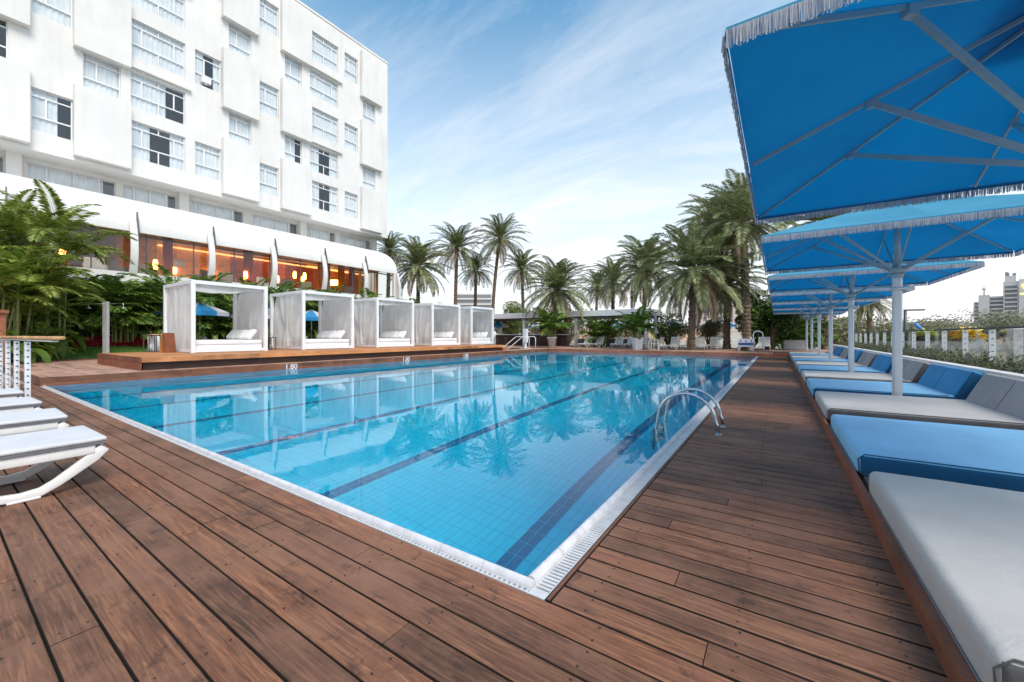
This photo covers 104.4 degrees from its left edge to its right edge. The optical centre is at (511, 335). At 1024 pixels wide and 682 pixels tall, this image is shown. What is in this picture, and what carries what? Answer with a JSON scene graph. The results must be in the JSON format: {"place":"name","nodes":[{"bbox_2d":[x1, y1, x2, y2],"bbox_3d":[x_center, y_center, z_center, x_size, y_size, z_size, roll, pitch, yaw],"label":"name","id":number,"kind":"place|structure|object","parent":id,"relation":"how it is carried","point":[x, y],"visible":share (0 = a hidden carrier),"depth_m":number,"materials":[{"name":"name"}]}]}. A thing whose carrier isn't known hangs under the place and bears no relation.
{"place":"outdoors","nodes":[
{"label":"outdoors","id":0,"kind":"place"},
{"bbox_2d":[11,344,147,360],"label":"lawn","id":1,"kind":"structure","parent":0,"point":[101,350],"depth_m":18.52,"materials":[{"name":"plant"}]},
{"bbox_2d":[0,189,87,329],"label":"garden palm","id":2,"kind":"object","parent":1,"relation":"on","point":[7,241],"visible":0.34,"depth_m":16.14,"materials":[{"name":"green plant"}]},
{"bbox_2d":[0,284,112,334],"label":"garden palm","id":3,"kind":"object","parent":1,"relation":"on","point":[25,311],"visible":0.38,"depth_m":15.79,"materials":[{"name":"green plant"}]},
{"bbox_2d":[0,179,137,355],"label":"garden palm","id":4,"kind":"object","parent":1,"relation":"on","point":[42,224],"visible":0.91,"depth_m":15.94,"materials":[{"name":"green plant"}]},
{"bbox_2d":[26,267,145,342],"bbox_3d":[-20.558,-1.313,18.832,5.331,3.631,4.802,0,0,44],"label":"garden palm","id":5,"kind":"object","parent":1,"relation":"on","point":[78,306],"visible":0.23,"depth_m":18.43,"materials":[{"name":"green plant"}]},
{"bbox_2d":[61,274,161,342],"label":"garden palm","id":6,"kind":"object","parent":1,"relation":"on","point":[114,334],"visible":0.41,"depth_m":18.82,"materials":[{"name":"green plant"}]},
{"bbox_2d":[60,271,162,342],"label":"garden palm","id":7,"kind":"object","parent":1,"relation":"on","point":[134,306],"visible":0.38,"depth_m":19.26,"materials":[{"name":"green plant"}]},
{"bbox_2d":[85,263,237,339],"bbox_3d":[-18.441,-1.238,21.702,6.855,4.668,6.174,0,0,-25],"label":"garden palm","id":8,"kind":"object","parent":1,"relation":"on","point":[206,300],"visible":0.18,"depth_m":20.36,"materials":[{"name":"green plant"}]},
{"bbox_2d":[123,267,240,339],"bbox_3d":[-18.331,-1.238,22.196,6.174,4.668,6.854,0,0,-13],"label":"garden palm","id":9,"kind":"object","parent":1,"relation":"on","point":[207,279],"visible":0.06,"depth_m":21.37,"materials":[{"name":"green plant"}]},
{"bbox_2d":[48,351,754,575],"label":"pool water","id":10,"kind":"structure","parent":0,"point":[525,464],"depth_m":5.23,"materials":[{"name":"blue liquid"}]},
{"bbox_2d":[3,336,1022,384],"bbox_3d":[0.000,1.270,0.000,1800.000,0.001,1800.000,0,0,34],"label":"ground","id":11,"kind":"structure","parent":0,"point":[735,345],"depth_m":41.35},
{"bbox_2d":[0,172,400,348],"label":"restaurant wing","id":12,"kind":"structure","parent":11,"relation":"on","point":[212,246],"depth_m":25.53,"materials":[{"name":"white paint"}]},
{"bbox_2d":[0,0,387,291],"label":"hotel building","id":13,"kind":"structure","parent":12,"relation":"on","point":[271,114],"depth_m":28.44,"materials":[{"name":"white paint"}]},
{"bbox_2d":[31,87,71,140],"bbox_3d":[-25.790,-12.325,22.229,0.135,2.350,1.550,0,0,34],"label":"window","id":14,"kind":"structure","parent":13,"relation":"in","point":[43,104],"depth_m":22.03,"materials":[{"name":"white paint"}]},
{"bbox_2d":[31,0,71,28],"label":"window","id":15,"kind":"structure","parent":13,"relation":"in","point":[59,11],"depth_m":22.38,"materials":[{"name":"white glass"}]},
{"bbox_2d":[27,163,114,195],"bbox_3d":[-26.551,-9.150,24.032,0.125,1.300,3.600,0,0,34],"label":"window","id":16,"kind":"structure","parent":13,"relation":"in","point":[46,174],"depth_m":23.76,"materials":[{"name":"white paint"}]},
{"bbox_2d":[83,52,119,98],"bbox_3d":[-24.692,-15.450,23.870,0.135,2.200,1.600,0,0,34],"label":"window","id":17,"kind":"structure","parent":13,"relation":"in","point":[99,75],"depth_m":23.89,"materials":[{"name":"white glass"}]},
{"bbox_2d":[123,185,175,208],"bbox_3d":[-24.590,-9.150,26.961,0.125,1.300,2.750,0,0,34],"label":"window","id":18,"kind":"structure","parent":13,"relation":"in","point":[132,193],"depth_m":26.79,"materials":[{"name":"white paint"}]},
{"bbox_2d":[131,72,184,124],"bbox_3d":[-23.231,-15.450,26.051,0.133,2.200,2.750,0,0,34],"label":"window","id":19,"kind":"structure","parent":13,"relation":"in","point":[148,95],"depth_m":25.73,"materials":[{"name":"white glass"}]},
{"bbox_2d":[132,121,184,171],"bbox_3d":[-23.231,-12.325,26.052,0.135,2.350,2.750,0,0,34],"label":"window","id":20,"kind":"structure","parent":13,"relation":"in","point":[141,133],"depth_m":25.74,"materials":[{"name":"white paint"}]},
{"bbox_2d":[132,19,184,77],"bbox_3d":[-23.231,-18.725,26.052,0.135,2.350,2.750,0,0,34],"label":"window","id":21,"kind":"structure","parent":13,"relation":"in","point":[149,45],"depth_m":26.05,"materials":[{"name":"white glass"}]},
{"bbox_2d":[132,0,184,28],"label":"window","id":22,"kind":"structure","parent":13,"relation":"in","point":[173,11],"depth_m":26.51,"materials":[{"name":"white glass"}]},
{"bbox_2d":[195,142,219,180],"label":"window","id":23,"kind":"structure","parent":13,"relation":"in","point":[207,158],"depth_m":28.34,"materials":[{"name":"white paint"}]},
{"bbox_2d":[195,50,219,92],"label":"window","id":24,"kind":"structure","parent":13,"relation":"in","point":[199,61],"depth_m":28.11,"materials":[{"name":"glass"}]},
{"bbox_2d":[189,200,241,222],"bbox_3d":[-22.462,-9.150,30.140,0.125,1.300,3.500,0,0,34],"label":"window","id":25,"kind":"structure","parent":13,"relation":"in","point":[194,207],"depth_m":29.91,"materials":[{"name":"white paint"}]},
{"bbox_2d":[229,112,250,145],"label":"window","id":26,"kind":"structure","parent":13,"relation":"in","point":[239,127],"depth_m":30.05,"materials":[{"name":"white paint"}]},
{"bbox_2d":[229,23,250,59],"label":"window","id":27,"kind":"structure","parent":13,"relation":"in","point":[239,40],"depth_m":30.01,"materials":[{"name":"white glass"}]},
{"bbox_2d":[260,163,277,196],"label":"window","id":28,"kind":"structure","parent":13,"relation":"in","point":[268,175],"depth_m":31.75,"materials":[{"name":"white paint"}]},
{"bbox_2d":[260,82,277,117],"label":"window","id":29,"kind":"structure","parent":13,"relation":"in","point":[268,95],"depth_m":31.74,"materials":[{"name":"glass"}]},
{"bbox_2d":[260,0,277,36],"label":"window","id":30,"kind":"structure","parent":13,"relation":"in","point":[268,13],"depth_m":31.75,"materials":[{"name":"glass"}]},
{"bbox_2d":[310,145,336,178],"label":"window","id":31,"kind":"structure","parent":13,"relation":"in","point":[314,151],"depth_m":35.30,"materials":[{"name":"white paint"}]},
{"bbox_2d":[310,69,336,107],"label":"window","id":32,"kind":"structure","parent":13,"relation":"in","point":[322,88],"depth_m":35.48,"materials":[{"name":"white glass"}]},
{"bbox_2d":[312,181,336,213],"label":"window","id":33,"kind":"structure","parent":13,"relation":"in","point":[332,202],"depth_m":35.62,"materials":[{"name":"white paint"}]},
{"bbox_2d":[312,107,336,143],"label":"window","id":34,"kind":"structure","parent":13,"relation":"in","point":[324,126],"depth_m":35.67,"materials":[{"name":"white paint"}]},
{"bbox_2d":[312,32,336,71],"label":"window","id":35,"kind":"structure","parent":13,"relation":"in","point":[323,51],"depth_m":35.66,"materials":[{"name":"white glass"}]},
{"bbox_2d":[0,360,755,681],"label":"deck subframe","id":36,"kind":"object","parent":11,"relation":"on","point":[546,599],"visible":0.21,"depth_m":2.08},
{"bbox_2d":[0,357,948,681],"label":"pool deck","id":37,"kind":"structure","parent":36,"relation":"on","point":[668,597],"depth_m":1.91,"materials":[{"name":"brown wood"}]},
{"bbox_2d":[0,397,41,412],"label":"sun lounger","id":38,"kind":"object","parent":37,"relation":"on","point":[17,404],"visible":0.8,"depth_m":4.79,"materials":[{"name":"white plastic"}]},
{"bbox_2d":[0,336,64,396],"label":"deck railing","id":39,"kind":"object","parent":37,"relation":"on","point":[17,367],"visible":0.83,"depth_m":6.92,"materials":[{"name":"white metal"}]},
{"bbox_2d":[0,408,69,435],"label":"sun lounger","id":40,"kind":"object","parent":37,"relation":"on","point":[18,422],"visible":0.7,"depth_m":3.92,"materials":[{"name":"white plastic"}]},
{"bbox_2d":[0,425,108,505],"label":"sun lounger","id":41,"kind":"object","parent":37,"relation":"on","point":[42,450],"visible":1,"depth_m":3.04,"materials":[{"name":"white plastic"}]},
{"bbox_2d":[0,391,911,680],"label":"deck screws","id":42,"kind":"object","parent":37,"relation":"attached to","point":[486,579],"visible":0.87,"depth_m":2.02,"materials":[{"name":"metal"}]},
{"bbox_2d":[654,388,726,435],"bbox_3d":[2.303,1.444,5.197,0.852,1.471,0.564,0,0,34],"label":"pool ladder","id":43,"kind":"object","parent":37,"relation":"attached to","point":[668,399],"visible":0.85,"depth_m":5.16,"materials":[{"name":"metal"}]},
{"bbox_2d":[788,355,980,681],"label":"daybed bench","id":44,"kind":"object","parent":37,"relation":"on","point":[955,666],"visible":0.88,"depth_m":1.85,"materials":[{"name":"brown wood"}]},
{"bbox_2d":[773,306,859,351],"bbox_3d":[17.226,-0.560,22.801,3.725,3.520,3.726,0,0,34],"label":"umbrella","id":45,"kind":"object","parent":44,"relation":"on","point":[806,310],"visible":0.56,"depth_m":22.82,"materials":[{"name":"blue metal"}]},
{"bbox_2d":[772,298,880,355],"bbox_3d":[14.500,-0.560,18.729,3.725,3.520,3.726,0,0,34],"label":"umbrella","id":46,"kind":"object","parent":44,"relation":"on","point":[811,305],"visible":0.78,"depth_m":18.70,"materials":[{"name":"blue fabric"}]},
{"bbox_2d":[795,351,877,367],"bbox_3d":[11.070,0.847,13.649,2.141,0.586,2.000,0,0,34],"label":"daybed","id":47,"kind":"object","parent":44,"relation":"on","point":[866,359],"visible":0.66,"depth_m":13.21,"materials":[{"name":"fabric"}]},
{"bbox_2d":[770,285,914,361],"bbox_3d":[11.774,-0.560,14.657,3.725,3.520,3.726,0,0,34],"label":"umbrella","id":48,"kind":"object","parent":44,"relation":"on","point":[832,295],"visible":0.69,"depth_m":14.67,"materials":[{"name":"blue fabric"}]},
{"bbox_2d":[797,354,891,373],"bbox_3d":[9.707,0.847,11.613,2.141,0.586,2.000,0,0,34],"label":"daybed","id":49,"kind":"object","parent":44,"relation":"on","point":[881,363],"visible":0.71,"depth_m":11.17,"materials":[{"name":"blue fabric"}]},
{"bbox_2d":[801,358,929,382],"bbox_3d":[8.344,0.847,9.577,2.141,0.586,2.000,0,0,34],"label":"daybed","id":50,"kind":"object","parent":44,"relation":"on","point":[914,371],"visible":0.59,"depth_m":9.01,"materials":[{"name":"grey fabric"}]},
{"bbox_2d":[721,0,1023,224],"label":"umbrella","id":51,"kind":"object","parent":44,"relation":"on","point":[857,105],"visible":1,"depth_m":2.95,"materials":[{"name":"blue fabric"}]},
{"bbox_2d":[767,259,984,371],"bbox_3d":[9.048,-0.560,10.586,3.725,3.520,3.726,0,0,34],"label":"umbrella","id":52,"kind":"object","parent":44,"relation":"on","point":[869,277],"visible":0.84,"depth_m":10.53,"materials":[{"name":"blue fabric"}]},
{"bbox_2d":[759,194,1023,395],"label":"umbrella","id":53,"kind":"object","parent":44,"relation":"on","point":[896,238],"visible":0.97,"depth_m":6.50,"materials":[{"name":"blue fabric"}]},
{"bbox_2d":[807,363,983,399],"bbox_3d":[6.981,0.847,7.541,2.141,0.586,2.000,0,0,34],"label":"daybed","id":54,"kind":"object","parent":44,"relation":"on","point":[941,381],"visible":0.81,"depth_m":7.01,"materials":[{"name":"blue fabric"}]},
{"bbox_2d":[815,373,1023,429],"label":"daybed","id":55,"kind":"object","parent":44,"relation":"on","point":[993,401],"visible":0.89,"depth_m":5.17,"materials":[{"name":"grey fabric"}]},
{"bbox_2d":[830,414,1023,491],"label":"daybed","id":56,"kind":"object","parent":44,"relation":"on","point":[990,457],"visible":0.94,"depth_m":3.32,"materials":[{"name":"blue fabric"}]},
{"bbox_2d":[868,471,1023,681],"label":"daybed","id":57,"kind":"object","parent":44,"relation":"on","point":[962,545],"visible":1,"depth_m":1.75,"materials":[{"name":"white fabric"}]},
{"bbox_2d":[833,344,1023,379],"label":"planter wall","id":58,"kind":"structure","parent":37,"relation":"on","point":[994,372],"depth_m":7.16,"materials":[{"name":"white paint"}]},
{"bbox_2d":[836,341,1023,373],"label":"planter hedge","id":59,"kind":"object","parent":58,"relation":"on","point":[969,359],"visible":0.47,"depth_m":8.79,"materials":[{"name":"green plant"}]},
{"bbox_2d":[547,357,758,599],"bbox_3d":[7.500,1.219,12.759,0.016,0.042,26.380,0,0,34],"label":"deck edge board","id":60,"kind":"object","parent":36,"relation":"on","point":[558,587],"visible":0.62,"depth_m":2.53,"materials":[{"name":"brown wood"}]},
{"bbox_2d":[377,230,410,296],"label":"date palm","id":61,"kind":"object","parent":11,"relation":"on","point":[387,243],"visible":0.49,"depth_m":43.91,"materials":[{"name":"green plant"}]},
{"bbox_2d":[46,348,770,382],"bbox_3d":[1.736,1.155,21.738,27.300,0.209,34.740,0,0,34],"label":"raised deck subframe","id":62,"kind":"object","parent":11,"relation":"on","point":[372,361],"visible":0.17,"depth_m":16.81,"materials":[{"name":"wood"}]},
{"bbox_2d":[11,345,828,377],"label":"raised deck","id":63,"kind":"structure","parent":62,"relation":"on","point":[55,368],"depth_m":14.32,"materials":[{"name":"brown wood"}]},
{"bbox_2d":[9,321,78,361],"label":"garden palm","id":64,"kind":"object","parent":63,"relation":"on","point":[44,330],"visible":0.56,"depth_m":15.22,"materials":[{"name":"green plant"}]},
{"bbox_2d":[0,246,104,338],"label":"garden palm","id":65,"kind":"object","parent":63,"relation":"on","point":[4,279],"visible":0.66,"depth_m":14.32,"materials":[{"name":"green plant"}]},
{"bbox_2d":[0,246,106,360],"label":"garden palm","id":66,"kind":"object","parent":63,"relation":"on","point":[31,263],"visible":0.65,"depth_m":14.22,"materials":[{"name":"green plant"}]},
{"bbox_2d":[3,349,546,385],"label":"deck fascia","id":67,"kind":"structure","parent":63,"relation":"attached to","point":[66,380],"depth_m":12.40,"materials":[{"name":"brown wood"}]},
{"bbox_2d":[97,344,507,370],"bbox_3d":[-7.458,0.824,20.441,4.958,0.384,18.662,0,0,34],"label":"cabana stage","id":68,"kind":"object","parent":63,"relation":"on","point":[140,361],"visible":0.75,"depth_m":14.46,"materials":[{"name":"brown wood"}]},
{"bbox_2d":[163,279,267,352],"bbox_3d":[-11.868,-0.675,16.003,2.930,2.620,2.646,0,0,34],"label":"cabana","id":69,"kind":"object","parent":68,"relation":"on","point":[249,332],"visible":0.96,"depth_m":15.45,"materials":[{"name":"white fabric"}]},
{"bbox_2d":[270,290,353,349],"bbox_3d":[-9.659,-0.675,19.304,2.930,2.620,2.646,0,0,34],"label":"cabana","id":70,"kind":"object","parent":68,"relation":"on","point":[335,320],"visible":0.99,"depth_m":18.79,"materials":[{"name":"white fabric"}]},
{"bbox_2d":[354,297,413,347],"bbox_3d":[-7.500,-0.675,22.528,2.930,2.620,2.646,0,0,34],"label":"cabana","id":71,"kind":"object","parent":68,"relation":"on","point":[392,325],"visible":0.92,"depth_m":21.85,"materials":[{"name":"white fabric"}]},
{"bbox_2d":[414,302,459,345],"bbox_3d":[-5.283,-0.675,25.840,2.930,2.620,2.646,0,0,34],"label":"cabana","id":72,"kind":"object","parent":68,"relation":"on","point":[436,323],"visible":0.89,"depth_m":24.98,"materials":[{"name":"white fabric"}]},
{"bbox_2d":[457,306,493,344],"bbox_3d":[-3.237,-0.675,28.896,2.930,2.620,2.646,0,0,34],"label":"cabana","id":73,"kind":"object","parent":68,"relation":"on","point":[476,325],"visible":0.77,"depth_m":28.52,"materials":[{"name":"white fabric"}]},
{"bbox_2d":[547,337,556,347],"bbox_3d":[3.312,0.576,33.001,0.836,0.880,0.828,0,0,34],"label":"plant pot","id":74,"kind":"object","parent":63,"relation":"on","point":[551,342],"visible":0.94,"depth_m":32.73,"materials":[{"name":"ceramic"}]},
{"bbox_2d":[527,307,573,336],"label":"garden palm","id":75,"kind":"object","parent":74,"relation":"in","point":[551,324],"visible":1,"depth_m":32.38,"materials":[{"name":"green plant"}]},
{"bbox_2d":[518,255,601,345],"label":"date palm","id":76,"kind":"object","parent":63,"relation":"on","point":[556,283],"visible":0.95,"depth_m":35.93,"materials":[{"name":"green plant"}]},
{"bbox_2d":[480,308,662,347],"bbox_3d":[4.942,-0.594,38.931,17.900,3.220,4.200,0,0,34],"label":"pool bar","id":77,"kind":"object","parent":63,"relation":"on","point":[562,338],"visible":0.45,"depth_m":37.32,"materials":[{"name":"white paint"}]},
{"bbox_2d":[575,315,627,344],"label":"garden palm","id":78,"kind":"object","parent":63,"relation":"on","point":[599,328],"visible":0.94,"depth_m":34.06,"materials":[{"name":"green plant"}]},
{"bbox_2d":[631,338,643,349],"bbox_3d":[8.832,0.598,28.000,0.645,0.836,0.645,0,0,-11],"label":"plant pot","id":79,"kind":"object","parent":63,"relation":"on","point":[637,343],"visible":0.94,"depth_m":27.78,"materials":[{"name":"white paint"}]},
{"bbox_2d":[613,306,666,338],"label":"garden palm","id":80,"kind":"object","parent":79,"relation":"in","point":[637,321],"visible":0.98,"depth_m":27.49,"materials":[{"name":"green plant"}]},
{"bbox_2d":[603,233,684,336],"bbox_3d":[12.271,-3.951,35.944,8.039,10.102,7.848,0,0,-16],"label":"date palm","id":81,"kind":"object","parent":63,"relation":"on","point":[638,280],"visible":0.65,"depth_m":35.09,"materials":[{"name":"green plant"}]},
{"bbox_2d":[547,349,789,356],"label":"deck fascia end","id":82,"kind":"structure","parent":63,"relation":"attached to","point":[775,354],"depth_m":24.85,"materials":[{"name":"brown wood"}]},
{"bbox_2d":[633,216,764,349],"bbox_3d":[12.845,-3.286,27.592,8.568,8.773,8.584,0,0,-3],"label":"date palm","id":83,"kind":"object","parent":63,"relation":"on","point":[697,278],"visible":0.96,"depth_m":26.49,"materials":[{"name":"green plant"}]},
{"bbox_2d":[685,251,770,348],"bbox_3d":[16.061,-2.572,29.725,6.329,7.344,6.483,0,0,11],"label":"date palm","id":84,"kind":"object","parent":63,"relation":"on","point":[726,326],"visible":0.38,"depth_m":28.94,"materials":[{"name":"green plant"}]},
{"bbox_2d":[675,168,800,349],"bbox_3d":[15.554,-4.827,27.113,8.212,11.855,8.227,0,0,24],"label":"date palm","id":85,"kind":"object","parent":63,"relation":"on","point":[737,208],"visible":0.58,"depth_m":26.41,"materials":[{"name":"green plant"}]},
{"bbox_2d":[733,290,802,348],"bbox_3d":[18.535,-1.099,28.744,4.494,4.540,4.375,0,0,34],"label":"dark bush","id":86,"kind":"object","parent":63,"relation":"on","point":[761,308],"visible":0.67,"depth_m":27.99,"materials":[{"name":"green plant"}]},
{"bbox_2d":[424,222,484,304],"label":"date palm","id":87,"kind":"object","parent":11,"relation":"on","point":[457,239],"visible":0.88,"depth_m":46.75,"materials":[{"name":"green plant"}]},
{"bbox_2d":[452,252,494,306],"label":"date palm","id":88,"kind":"object","parent":11,"relation":"on","point":[475,280],"visible":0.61,"depth_m":51.98,"materials":[{"name":"green plant"}]},
{"bbox_2d":[457,293,491,307],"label":"hotel","id":89,"kind":"structure","parent":11,"relation":"on","point":[467,299],"depth_m":229.96,"materials":[{"name":"paint"}]},
{"bbox_2d":[470,213,532,311],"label":"date palm","id":90,"kind":"object","parent":11,"relation":"on","point":[499,232],"visible":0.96,"depth_m":48.56,"materials":[{"name":"green plant"}]},
{"bbox_2d":[494,301,528,333],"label":"pale bush","id":91,"kind":"object","parent":11,"relation":"on","point":[514,327],"visible":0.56,"depth_m":46.22,"materials":[{"name":"green plant"}]},
{"bbox_2d":[498,249,542,333],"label":"date palm","id":92,"kind":"object","parent":11,"relation":"on","point":[520,274],"visible":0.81,"depth_m":49.67,"materials":[{"name":"green plant"}]},
{"bbox_2d":[582,257,634,338],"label":"date palm","id":93,"kind":"object","parent":11,"relation":"on","point":[614,285],"visible":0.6,"depth_m":45.73,"materials":[{"name":"green plant"}]},
{"bbox_2d":[644,312,687,346],"bbox_3d":[13.499,-0.470,35.059,3.712,3.253,3.438,0,0,0],"label":"dusty bush","id":94,"kind":"object","parent":11,"relation":"on","point":[675,330],"visible":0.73,"depth_m":34.23,"materials":[{"name":"green plant"}]},
{"bbox_2d":[695,317,723,347],"bbox_3d":[16.467,-0.244,33.054,2.818,2.766,2.989,0,0,34],"label":"dusty bush","id":95,"kind":"object","parent":11,"relation":"on","point":[710,328],"visible":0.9,"depth_m":32.55,"materials":[{"name":"green plant"}]},
{"bbox_2d":[675,193,757,346],"bbox_3d":[19.430,-6.033,38.109,7.664,14.265,7.482,0,0,42],"label":"date palm","id":96,"kind":"object","parent":11,"relation":"on","point":[704,211],"visible":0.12,"depth_m":37.49,"materials":[{"name":"green plant"}]},
{"bbox_2d":[841,298,891,331],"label":"date palm","id":97,"kind":"object","parent":11,"relation":"on","point":[869,310],"visible":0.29,"depth_m":32.59,"materials":[{"name":"green plant"}]},
{"bbox_2d":[854,326,1023,362],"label":"garden railing","id":98,"kind":"object","parent":11,"relation":"on","point":[869,337],"visible":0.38,"depth_m":11.90,"materials":[{"name":"white metal"}]},
{"bbox_2d":[907,314,976,341],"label":"street tree","id":99,"kind":"object","parent":11,"relation":"on","point":[929,325],"visible":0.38,"depth_m":72.58,"materials":[{"name":"green plant"}]},
{"bbox_2d":[946,307,1023,340],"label":"street tree","id":100,"kind":"object","parent":11,"relation":"on","point":[987,322],"visible":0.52,"depth_m":84.35,"materials":[{"name":"green plant"}]},
{"bbox_2d":[974,272,1023,337],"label":"balcony tower","id":101,"kind":"structure","parent":11,"relation":"on","point":[1011,299],"depth_m":225.29,"materials":[{"name":"white concrete"}]},
{"bbox_2d":[299,0,1023,335],"label":"sky","id":102,"kind":"structure","parent":0,"point":[588,122],"materials":[{"name":"blue"}]},
{"bbox_2d":[886,341,1006,351],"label":"street wall","id":103,"kind":"structure","parent":0,"point":[982,346],"depth_m":31.68,"materials":[{"name":"white paint"}]},
{"bbox_2d":[1007,328,1023,363],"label":"stone pier","id":104,"kind":"structure","parent":0,"point":[1014,341],"depth_m":17.38,"materials":[{"name":"white stone"}]},
{"label":"planting bed","id":105,"kind":"structure","parent":0,"visible":0},
{"bbox_2d":[379,235,453,302],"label":"date palm","id":106,"kind":"object","parent":105,"relation":"on","point":[419,255],"visible":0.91,"depth_m":41.08,"materials":[{"name":"green plant"}]},
{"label":"gutter channel","id":107,"kind":"structure","parent":0,"visible":0},
{"bbox_2d":[40,357,757,600],"bbox_3d":[1.381,1.228,15.914,13.650,0.045,24.815,0,0,34],"label":"gutter grate","id":108,"kind":"object","parent":107,"relation":"on","point":[551,579],"visible":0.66,"depth_m":2.58,"materials":[{"name":"white plastic"}]},
{"label":"pool floor","id":109,"kind":"structure","parent":0,"visible":0},
{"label":"pool wall end","id":110,"kind":"structure","parent":109,"relation":"on","visible":0},
{"bbox_2d":[43,356,756,588],"bbox_3d":[1.364,1.250,15.949,13.523,0.140,24.776,0,0,34],"label":"pool coping","id":111,"kind":"object","parent":110,"relation":"on","point":[543,568],"visible":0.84,"depth_m":2.66,"materials":[{"name":"white ceramic"}]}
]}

